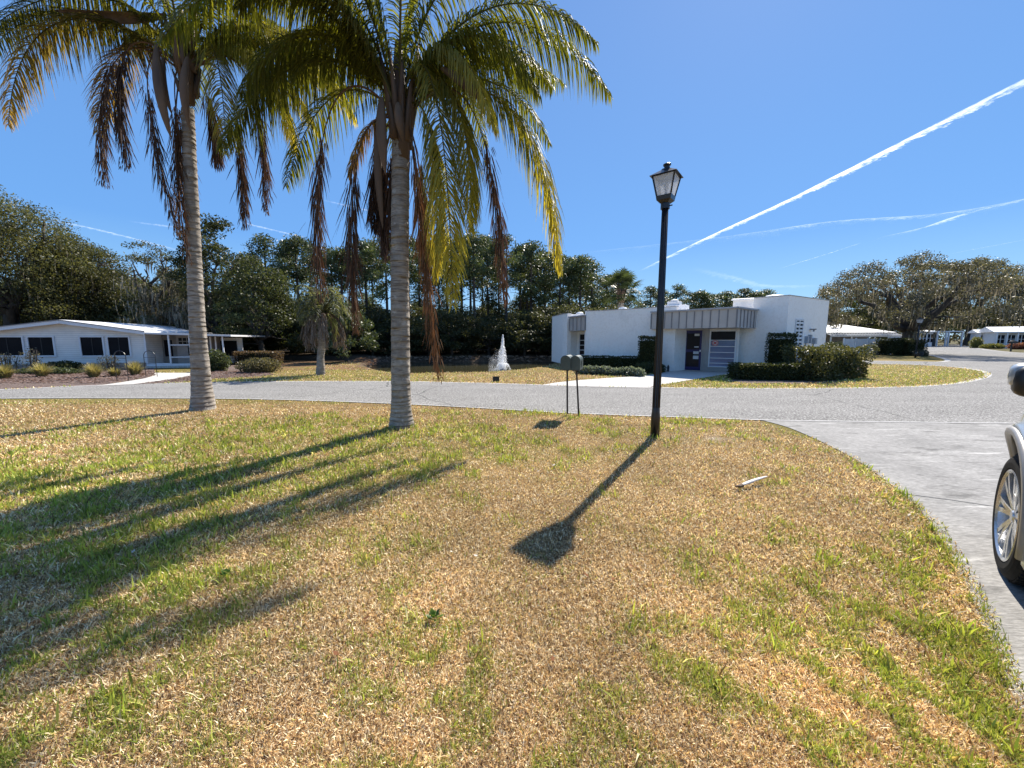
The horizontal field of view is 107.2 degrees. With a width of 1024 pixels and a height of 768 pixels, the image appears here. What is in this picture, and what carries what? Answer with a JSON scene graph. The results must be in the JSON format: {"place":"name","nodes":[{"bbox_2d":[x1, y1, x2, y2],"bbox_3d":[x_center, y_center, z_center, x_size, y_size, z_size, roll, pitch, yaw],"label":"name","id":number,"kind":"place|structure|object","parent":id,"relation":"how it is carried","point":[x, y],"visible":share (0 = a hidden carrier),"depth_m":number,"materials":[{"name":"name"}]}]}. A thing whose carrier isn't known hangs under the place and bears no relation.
{"place":"outdoors","nodes":[
{"label":"outdoors","id":0,"kind":"place"},
{"bbox_2d":[79,362,105,377],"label":"ornamental grass","id":1,"kind":"object","parent":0,"point":[93,370],"depth_m":16.20,"materials":[{"name":"yellow plant"}]},
{"bbox_2d":[98,373,189,385],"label":"house path","id":2,"kind":"structure","parent":0,"point":[163,376],"depth_m":15.79,"materials":[{"name":"concrete"}]},
{"bbox_2d":[371,362,556,372],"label":"pond water","id":3,"kind":"structure","parent":0,"point":[457,367],"depth_m":27.58,"materials":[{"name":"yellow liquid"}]},
{"bbox_2d":[488,335,510,370],"bbox_3d":[-0.791,-1.969,24.133,1.479,2.383,1.198,0,7,0],"label":"fountain","id":4,"kind":"object","parent":3,"relation":"on","point":[502,363],"visible":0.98,"depth_m":24.09,"materials":[{"name":"white liquid"}]},
{"bbox_2d":[0,339,1023,767],"bbox_3d":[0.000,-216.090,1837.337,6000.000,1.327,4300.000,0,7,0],"label":"ground","id":5,"kind":"structure","parent":0,"point":[300,361],"depth_m":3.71,"materials":[{"name":"beige plant"}]},
{"bbox_2d":[0,184,120,325],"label":"live oak","id":6,"kind":"object","parent":5,"relation":"on","point":[14,236],"visible":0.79,"depth_m":29.66,"materials":[{"name":"green plant"}]},
{"bbox_2d":[1,233,150,323],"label":"live oak","id":7,"kind":"object","parent":5,"relation":"on","point":[103,258],"visible":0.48,"depth_m":31.62,"materials":[{"name":"green plant"}]},
{"bbox_2d":[70,290,129,321],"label":"understory tree","id":8,"kind":"object","parent":5,"relation":"on","point":[93,307],"visible":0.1,"depth_m":32.20,"materials":[{"name":"green plant"}]},
{"bbox_2d":[80,280,137,321],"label":"understory tree","id":9,"kind":"object","parent":5,"relation":"on","point":[99,315],"visible":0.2,"depth_m":31.98,"materials":[{"name":"green plant"}]},
{"bbox_2d":[102,293,139,322],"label":"understory tree","id":10,"kind":"object","parent":5,"relation":"on","point":[113,319],"visible":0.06,"depth_m":31.67,"materials":[{"name":"green plant"}]},
{"bbox_2d":[0,320,264,369],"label":"bungalow","id":11,"kind":"object","parent":5,"relation":"on","point":[86,343],"visible":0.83,"depth_m":21.01,"materials":[{"name":"white"}]},
{"bbox_2d":[0,336,25,356],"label":"window","id":12,"kind":"structure","parent":11,"relation":"in","point":[13,345],"depth_m":19.93,"materials":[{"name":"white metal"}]},
{"bbox_2d":[25,336,56,356],"bbox_3d":[-25.247,-2.017,20.260,1.133,1.112,0.060,-2,7,-17],"label":"window","id":13,"kind":"structure","parent":11,"relation":"in","point":[45,345],"depth_m":20.28,"materials":[{"name":"glass"}]},
{"bbox_2d":[78,336,105,356],"bbox_3d":[-23.208,-2.078,20.874,1.083,1.142,0.060,-2,7,-17],"label":"window","id":14,"kind":"structure","parent":11,"relation":"in","point":[89,346],"depth_m":20.88,"materials":[{"name":"glass"}]},
{"bbox_2d":[106,336,131,356],"bbox_3d":[-22.080,-2.112,21.217,1.057,1.159,0.060,-2,7,-17],"label":"window","id":15,"kind":"structure","parent":11,"relation":"in","point":[114,343],"depth_m":21.22,"materials":[{"name":"glass"}]},
{"bbox_2d":[176,335,189,362],"bbox_3d":[-20.218,-2.102,23.399,0.860,1.800,0.063,-2,7,-17],"label":"door","id":16,"kind":"structure","parent":11,"relation":"in","point":[182,350],"depth_m":23.33,"materials":[{"name":"white wood"}]},
{"bbox_2d":[0,368,273,388],"bbox_3d":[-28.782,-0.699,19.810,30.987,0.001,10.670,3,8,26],"label":"mulch bed","id":17,"kind":"object","parent":5,"relation":"on","point":[11,385],"visible":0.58,"depth_m":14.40,"materials":[{"name":"brown wood"}]},
{"bbox_2d":[22,361,55,376],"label":"ornamental grass","id":18,"kind":"object","parent":17,"relation":"on","point":[40,370],"depth_m":16.49,"materials":[{"name":"yellow plant"}]},
{"bbox_2d":[14,366,85,373],"bbox_3d":[-22.017,-0.650,18.062,3.208,0.421,1.015,0,7,0],"label":"green groundcover","id":19,"kind":"object","parent":17,"relation":"on","point":[59,370],"visible":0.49,"depth_m":17.86,"materials":[{"name":"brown plant"}]},
{"bbox_2d":[43,360,83,368],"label":"dark shrub","id":20,"kind":"object","parent":17,"relation":"on","point":[65,364],"visible":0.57,"depth_m":19.52,"materials":[{"name":"green plant"}]},
{"bbox_2d":[110,240,186,326],"bbox_3d":[-27.515,-6.369,29.588,5.380,9.062,5.532,0,7,0],"label":"mossy oak","id":21,"kind":"object","parent":5,"relation":"on","point":[162,270],"visible":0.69,"depth_m":28.46,"materials":[{"name":"green plant"}]},
{"bbox_2d":[124,281,212,332],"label":"mossy oak","id":22,"kind":"object","parent":5,"relation":"on","point":[178,303],"visible":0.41,"depth_m":27.95,"materials":[{"name":"green plant"}]},
{"bbox_2d":[0,0,357,411],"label":"queen palm","id":23,"kind":"object","parent":5,"relation":"on","point":[136,42],"visible":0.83,"depth_m":7.81,"materials":[{"name":"green plant"}]},
{"bbox_2d":[140,365,272,383],"bbox_3d":[-14.739,-0.694,19.742,4.352,0.001,11.345,-4,8,-29],"label":"mulch bed","id":24,"kind":"object","parent":5,"relation":"on","point":[231,368],"visible":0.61,"depth_m":17.15,"materials":[{"name":"brown wood"}]},
{"bbox_2d":[208,348,231,370],"bbox_3d":[-15.359,-1.243,19.596,1.307,1.246,1.212,0,7,0],"label":"green bush","id":25,"kind":"object","parent":24,"relation":"on","point":[218,361],"visible":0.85,"depth_m":19.43,"materials":[{"name":"green plant"}]},
{"bbox_2d":[234,357,283,372],"bbox_3d":[-12.650,-0.949,18.906,2.331,0.822,1.509,0,7,0],"label":"olive bush","id":26,"kind":"object","parent":24,"relation":"on","point":[253,365],"visible":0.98,"depth_m":18.64,"materials":[{"name":"green plant"}]},
{"bbox_2d":[164,212,264,337],"bbox_3d":[-22.860,-7.380,29.211,6.772,11.212,6.922,0,7,0],"label":"magnolia","id":27,"kind":"object","parent":5,"relation":"on","point":[212,225],"visible":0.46,"depth_m":28.20,"materials":[{"name":"green plant"}]},
{"bbox_2d":[210,255,304,350],"bbox_3d":[-18.735,-5.588,28.037,6.138,7.867,6.545,0,7,0],"label":"magnolia","id":28,"kind":"object","parent":5,"relation":"on","point":[249,282],"visible":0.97,"depth_m":27.00,"materials":[{"name":"green plant"}]},
{"bbox_2d":[231,350,283,364],"bbox_3d":[-16.714,-1.739,24.975,2.965,1.016,1.240,0,7,0],"label":"brown hedge","id":29,"kind":"object","parent":5,"relation":"on","point":[276,355],"visible":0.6,"depth_m":24.55,"materials":[{"name":"brown plant"}]},
{"bbox_2d":[232,232,289,350],"bbox_3d":[-22.858,-8.249,35.485,4.818,11.336,5.501,0,7,0],"label":"pine tree","id":30,"kind":"object","parent":5,"relation":"on","point":[265,242],"visible":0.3,"depth_m":34.50,"materials":[{"name":"green plant"}]},
{"bbox_2d":[249,302,305,351],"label":"understory tree","id":31,"kind":"object","parent":5,"relation":"on","point":[281,336],"visible":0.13,"depth_m":32.25,"materials":[{"name":"green plant"}]},
{"bbox_2d":[266,239,312,351],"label":"pine tree","id":32,"kind":"object","parent":5,"relation":"on","point":[278,259],"visible":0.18,"depth_m":40.63,"materials":[{"name":"green plant"}]},
{"bbox_2d":[265,232,318,352],"bbox_3d":[-20.389,-8.518,36.181,4.712,11.695,5.001,0,7,0],"label":"pine tree","id":33,"kind":"object","parent":5,"relation":"on","point":[297,243],"visible":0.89,"depth_m":35.24,"materials":[{"name":"green plant"}]},
{"bbox_2d":[282,302,345,353],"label":"understory tree","id":34,"kind":"object","parent":5,"relation":"on","point":[299,346],"visible":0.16,"depth_m":32.16,"materials":[{"name":"green plant"}]},
{"bbox_2d":[293,284,351,374],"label":"pindo palm","id":35,"kind":"object","parent":5,"relation":"on","point":[322,310],"visible":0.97,"depth_m":17.08,"materials":[{"name":"green plant"}]},
{"bbox_2d":[316,246,367,353],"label":"pine tree","id":36,"kind":"object","parent":5,"relation":"on","point":[336,276],"visible":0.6,"depth_m":34.62,"materials":[{"name":"green plant"}]},
{"bbox_2d":[314,301,379,361],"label":"young pine","id":37,"kind":"object","parent":5,"relation":"on","point":[363,338],"visible":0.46,"depth_m":26.99,"materials":[{"name":"green plant"}]},
{"bbox_2d":[333,252,376,350],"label":"pine tree","id":38,"kind":"object","parent":5,"relation":"on","point":[363,297],"visible":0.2,"depth_m":42.92,"materials":[{"name":"green plant"}]},
{"bbox_2d":[342,237,383,352],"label":"pine tree","id":39,"kind":"object","parent":5,"relation":"on","point":[367,251],"visible":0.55,"depth_m":36.59,"materials":[{"name":"green plant"}]},
{"bbox_2d":[347,303,390,354],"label":"understory tree","id":40,"kind":"object","parent":5,"relation":"on","point":[376,316],"visible":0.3,"depth_m":33.73,"materials":[{"name":"green plant"}]},
{"bbox_2d":[154,0,612,429],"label":"queen palm","id":41,"kind":"object","parent":5,"relation":"on","point":[427,76],"visible":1,"depth_m":6.20,"materials":[{"name":"green plant"}]},
{"bbox_2d":[359,236,415,353],"bbox_3d":[-11.609,-8.246,35.457,5.073,11.336,4.566,-2,7,-17],"label":"pine tree","id":42,"kind":"object","parent":5,"relation":"on","point":[380,285],"visible":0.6,"depth_m":34.70,"materials":[{"name":"green plant"}]},
{"bbox_2d":[359,316,424,354],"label":"understory tree","id":43,"kind":"object","parent":5,"relation":"on","point":[382,334],"visible":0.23,"depth_m":32.78,"materials":[{"name":"green plant"}]},
{"bbox_2d":[389,234,419,312],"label":"pine tree","id":44,"kind":"object","parent":5,"relation":"on","point":[411,257],"visible":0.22,"depth_m":40.77,"materials":[{"name":"green plant"}]},
{"bbox_2d":[409,240,432,314],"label":"pine tree","id":45,"kind":"object","parent":5,"relation":"on","point":[415,291],"visible":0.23,"depth_m":45.78,"materials":[{"name":"green plant"}]},
{"bbox_2d":[409,242,448,352],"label":"pine tree","id":46,"kind":"object","parent":5,"relation":"on","point":[440,281],"visible":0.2,"depth_m":37.79,"materials":[{"name":"green plant"}]},
{"bbox_2d":[409,316,459,354],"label":"understory tree","id":47,"kind":"object","parent":5,"relation":"on","point":[418,329],"visible":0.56,"depth_m":32.48,"materials":[{"name":"green plant"}]},
{"bbox_2d":[349,355,551,365],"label":"bank litter","id":48,"kind":"object","parent":5,"relation":"on","point":[374,360],"visible":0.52,"depth_m":32.38,"materials":[{"name":"brown plant"}]},
{"bbox_2d":[419,302,482,354],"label":"understory tree","id":49,"kind":"object","parent":5,"relation":"on","point":[462,316],"visible":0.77,"depth_m":32.67,"materials":[{"name":"green plant"}]},
{"bbox_2d":[15,425,910,660],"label":"leaf litter","id":50,"kind":"object","parent":5,"relation":"on","point":[552,657],"visible":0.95,"depth_m":2.86,"materials":[{"name":"brown plant"}]},
{"bbox_2d":[436,239,490,351],"bbox_3d":[-4.828,-8.565,37.467,6.055,11.496,4.829,-3,7,-22],"label":"pine tree","id":51,"kind":"object","parent":5,"relation":"on","point":[462,291],"visible":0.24,"depth_m":37.14,"materials":[{"name":"green plant"}]},
{"bbox_2d":[457,228,497,353],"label":"pine tree","id":52,"kind":"object","parent":5,"relation":"on","point":[479,243],"visible":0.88,"depth_m":34.66,"materials":[{"name":"green plant"}]},
{"bbox_2d":[453,317,518,353],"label":"understory tree","id":53,"kind":"object","parent":5,"relation":"on","point":[484,331],"visible":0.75,"depth_m":33.28,"materials":[{"name":"green plant"}]},
{"bbox_2d":[476,234,503,351],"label":"pine tree","id":54,"kind":"object","parent":5,"relation":"on","point":[491,303],"visible":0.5,"depth_m":40.59,"materials":[{"name":"green plant"}]},
{"bbox_2d":[5,361,990,388],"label":"verge grass","id":55,"kind":"structure","parent":5,"relation":"on","point":[872,381],"depth_m":15.67,"materials":[{"name":"plant"}]},
{"bbox_2d":[485,234,526,352],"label":"pine tree","id":56,"kind":"object","parent":5,"relation":"on","point":[517,258],"visible":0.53,"depth_m":36.53,"materials":[{"name":"green plant"}]},
{"bbox_2d":[507,242,533,310],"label":"pine tree","id":57,"kind":"object","parent":5,"relation":"on","point":[516,248],"visible":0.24,"depth_m":42.14,"materials":[{"name":"green plant"}]},
{"bbox_2d":[491,310,551,355],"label":"understory tree","id":58,"kind":"object","parent":5,"relation":"on","point":[512,326],"visible":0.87,"depth_m":32.90,"materials":[{"name":"green plant"}]},
{"bbox_2d":[507,239,561,352],"bbox_3d":[1.856,-8.643,38.393,5.309,11.432,6.296,-4,8,-27],"label":"pine tree","id":59,"kind":"object","parent":5,"relation":"on","point":[529,250],"visible":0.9,"depth_m":37.41,"materials":[{"name":"green plant"}]},
{"bbox_2d":[520,251,564,351],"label":"pine tree","id":60,"kind":"object","parent":5,"relation":"on","point":[552,272],"visible":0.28,"depth_m":41.11,"materials":[{"name":"green plant"}]},
{"bbox_2d":[518,304,571,353],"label":"understory tree","id":61,"kind":"object","parent":5,"relation":"on","point":[548,318],"visible":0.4,"depth_m":33.92,"materials":[{"name":"green plant"}]},
{"bbox_2d":[537,249,581,312],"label":"pine tree","id":62,"kind":"object","parent":5,"relation":"on","point":[566,271],"visible":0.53,"depth_m":38.96,"materials":[{"name":"green plant"}]},
{"bbox_2d":[560,355,571,414],"bbox_3d":[1.199,0.053,8.204,0.219,1.364,0.540,2,7,18],"label":"mailbox","id":63,"kind":"object","parent":5,"relation":"on","point":[565,362],"visible":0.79,"depth_m":7.94,"materials":[{"name":"black metal"}]},
{"bbox_2d":[540,304,598,351],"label":"understory tree","id":64,"kind":"object","parent":5,"relation":"on","point":[567,310],"visible":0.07,"depth_m":33.01,"materials":[{"name":"green plant"}]},
{"bbox_2d":[571,355,582,413],"bbox_3d":[1.395,0.058,8.185,0.219,1.360,0.540,2,7,18],"label":"mailbox","id":65,"kind":"object","parent":5,"relation":"on","point":[576,363],"visible":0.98,"depth_m":7.94,"materials":[{"name":"metal"}]},
{"bbox_2d":[562,254,599,311],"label":"pine tree","id":66,"kind":"object","parent":5,"relation":"on","point":[580,264],"visible":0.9,"depth_m":39.25,"materials":[{"name":"green plant"}]},
{"bbox_2d":[571,262,611,309],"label":"pine tree","id":67,"kind":"object","parent":5,"relation":"on","point":[591,298],"visible":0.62,"depth_m":43.55,"materials":[{"name":"green plant"}]},
{"bbox_2d":[581,355,647,368],"bbox_3d":[5.490,-1.129,20.392,4.247,0.890,1.000,3,7,24],"label":"clipped hedge","id":68,"kind":"object","parent":5,"relation":"on","point":[615,361],"visible":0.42,"depth_m":20.14,"materials":[{"name":"green plant"}]},
{"bbox_2d":[595,266,643,308],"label":"cabbage palm","id":69,"kind":"object","parent":5,"relation":"on","point":[623,279],"visible":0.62,"depth_m":27.77,"materials":[{"name":"green plant"}]},
{"bbox_2d":[637,335,655,364],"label":"hedge column","id":70,"kind":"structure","parent":5,"relation":"on","point":[646,349],"depth_m":18.97,"materials":[{"name":"green plant"}]},
{"bbox_2d":[636,285,667,307],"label":"pine tree","id":71,"kind":"object","parent":5,"relation":"on","point":[650,291],"visible":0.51,"depth_m":70.11,"materials":[{"name":"green plant"}]},
{"bbox_2d":[650,162,683,437],"bbox_3d":[2.438,-1.274,6.192,0.410,4.410,0.410,5,9,38],"label":"street lamp","id":72,"kind":"object","parent":5,"relation":"on","point":[666,179],"visible":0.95,"depth_m":6.08,"materials":[{"name":"black metal"}]},
{"bbox_2d":[666,283,692,307],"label":"pine tree","id":73,"kind":"object","parent":5,"relation":"on","point":[680,289],"visible":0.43,"depth_m":70.94,"materials":[{"name":"green plant"}]},
{"bbox_2d":[552,295,828,371],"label":"office building","id":74,"kind":"structure","parent":5,"relation":"on","point":[711,339],"depth_m":19.28,"materials":[{"name":"white paint"}]},
{"bbox_2d":[685,330,702,369],"bbox_3d":[9.447,-1.759,19.748,0.830,2.060,0.110,5,8,35],"label":"door","id":75,"kind":"structure","parent":74,"relation":"in","point":[693,338],"depth_m":19.73,"materials":[{"name":"blue glass"}]},
{"bbox_2d":[708,330,736,367],"bbox_3d":[10.571,-1.769,18.985,1.195,1.860,0.070,5,8,35],"label":"window","id":76,"kind":"structure","parent":74,"relation":"in","point":[724,352],"depth_m":18.98,"materials":[{"name":"white metal"}]},
{"bbox_2d":[687,289,717,308],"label":"pine tree","id":77,"kind":"object","parent":5,"relation":"on","point":[705,298],"visible":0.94,"depth_m":72.02,"materials":[{"name":"green plant"}]},
{"bbox_2d":[711,290,740,307],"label":"pine tree","id":78,"kind":"object","parent":5,"relation":"on","point":[725,297],"visible":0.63,"depth_m":72.77,"materials":[{"name":"green plant"}]},
{"bbox_2d":[731,369,858,383],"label":"hedge soil","id":79,"kind":"structure","parent":5,"relation":"on","point":[786,381],"depth_m":14.74,"materials":[{"name":"brown soil"}]},
{"bbox_2d":[725,361,810,380],"bbox_3d":[10.467,-0.522,15.525,2.904,0.818,1.029,1,7,8],"label":"hedge","id":80,"kind":"object","parent":79,"relation":"on","point":[767,371],"visible":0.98,"depth_m":15.19,"materials":[{"name":"green plant"}]},
{"bbox_2d":[764,332,798,363],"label":"tall hedge block","id":81,"kind":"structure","parent":79,"relation":"on","point":[774,354],"depth_m":16.59,"materials":[{"name":"green plant"}]},
{"bbox_2d":[779,342,879,381],"bbox_3d":[13.352,-0.890,15.879,4.136,1.775,1.833,-3,7,-24],"label":"leafy hedge","id":82,"kind":"object","parent":79,"relation":"on","point":[831,362],"visible":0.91,"depth_m":15.38,"materials":[{"name":"green plant"}]},
{"bbox_2d":[843,338,881,354],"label":"wall","id":83,"kind":"structure","parent":5,"relation":"on","point":[855,342],"depth_m":40.73,"materials":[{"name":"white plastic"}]},
{"bbox_2d":[825,322,901,343],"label":"carport house","id":84,"kind":"structure","parent":5,"relation":"on","point":[835,337],"depth_m":47.16,"materials":[{"name":"white metal"}]},
{"bbox_2d":[828,293,900,334],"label":"live oak","id":85,"kind":"object","parent":5,"relation":"on","point":[859,312],"visible":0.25,"depth_m":57.27,"materials":[{"name":"green plant"}]},
{"bbox_2d":[875,337,913,355],"bbox_3d":[39.263,-3.821,38.829,2.614,1.955,1.882,0,7,0],"label":"island hedge","id":86,"kind":"object","parent":5,"relation":"on","point":[892,346],"visible":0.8,"depth_m":38.21,"materials":[{"name":"green plant"}]},
{"bbox_2d":[896,340,928,355],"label":"island hedge","id":87,"kind":"object","parent":5,"relation":"on","point":[910,346],"visible":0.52,"depth_m":37.83,"materials":[{"name":"green plant"}]},
{"bbox_2d":[813,249,1023,339],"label":"live oak","id":88,"kind":"object","parent":5,"relation":"on","point":[903,317],"visible":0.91,"depth_m":38.11,"materials":[{"name":"green plant"}]},
{"bbox_2d":[834,303,1023,343],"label":"distant woodland","id":89,"kind":"object","parent":5,"relation":"on","point":[954,336],"visible":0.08,"depth_m":116.06,"materials":[{"name":"green plant"}]},
{"bbox_2d":[891,288,1002,339],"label":"live oak","id":90,"kind":"object","parent":5,"relation":"on","point":[958,323],"visible":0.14,"depth_m":93.46,"materials":[{"name":"green plant"}]},
{"bbox_2d":[905,257,1023,345],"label":"live oak","id":91,"kind":"object","parent":5,"relation":"on","point":[1015,270],"visible":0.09,"depth_m":90.04,"materials":[{"name":"green plant"}]},
{"bbox_2d":[958,287,1023,338],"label":"live oak","id":92,"kind":"object","parent":5,"relation":"on","point":[999,321],"visible":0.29,"depth_m":90.66,"materials":[{"name":"green plant"}]},
{"bbox_2d":[978,326,1023,347],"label":"bungalow","id":93,"kind":"object","parent":5,"relation":"on","point":[1000,335],"visible":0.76,"depth_m":69.31,"materials":[{"name":"white paint"}]},
{"bbox_2d":[0,344,1023,423],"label":"road","id":94,"kind":"structure","parent":0,"point":[993,398],"depth_m":10.91,"materials":[{"name":"grey asphalt"}]},
{"bbox_2d":[0,364,991,389],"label":"road edging","id":95,"kind":"object","parent":94,"relation":"on","point":[990,374],"visible":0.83,"depth_m":14.06,"materials":[{"name":"concrete"}]},
{"bbox_2d":[215,398,998,422],"bbox_3d":[-0.971,0.571,9.058,39.591,0.001,1.982,0,7,4],"label":"road edging","id":96,"kind":"object","parent":94,"relation":"on","point":[662,416],"visible":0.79,"depth_m":7.93,"materials":[{"name":"concrete"}]},
{"bbox_2d":[932,331,963,346],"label":"carport","id":97,"kind":"object","parent":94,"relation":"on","point":[935,337],"visible":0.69,"depth_m":83.11,"materials":[{"name":"white metal"}]},
{"bbox_2d":[0,0,1023,338],"label":"sky","id":98,"kind":"structure","parent":0,"point":[757,104],"materials":[{"name":"blue"}]},
{"bbox_2d":[544,370,728,387],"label":"office path","id":99,"kind":"structure","parent":0,"point":[646,381],"depth_m":15.44,"materials":[{"name":"concrete"}]},
{"bbox_2d":[680,91,1003,250],"bbox_3d":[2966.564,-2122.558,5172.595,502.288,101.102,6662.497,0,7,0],"label":"contrail","id":100,"kind":"object","parent":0,"point":[892,148],"visible":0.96,"depth_m":3382.61,"materials":[{"name":"white"}]},
{"bbox_2d":[764,420,1023,728],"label":"driveway","id":101,"kind":"structure","parent":0,"point":[960,462],"depth_m":4.61,"materials":[{"name":"concrete"}]},
{"bbox_2d":[992,363,1023,585],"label":"parked car","id":102,"kind":"object","parent":101,"relation":"on","point":[1008,529],"visible":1,"depth_m":2.56,"materials":[{"name":"grey paint"}]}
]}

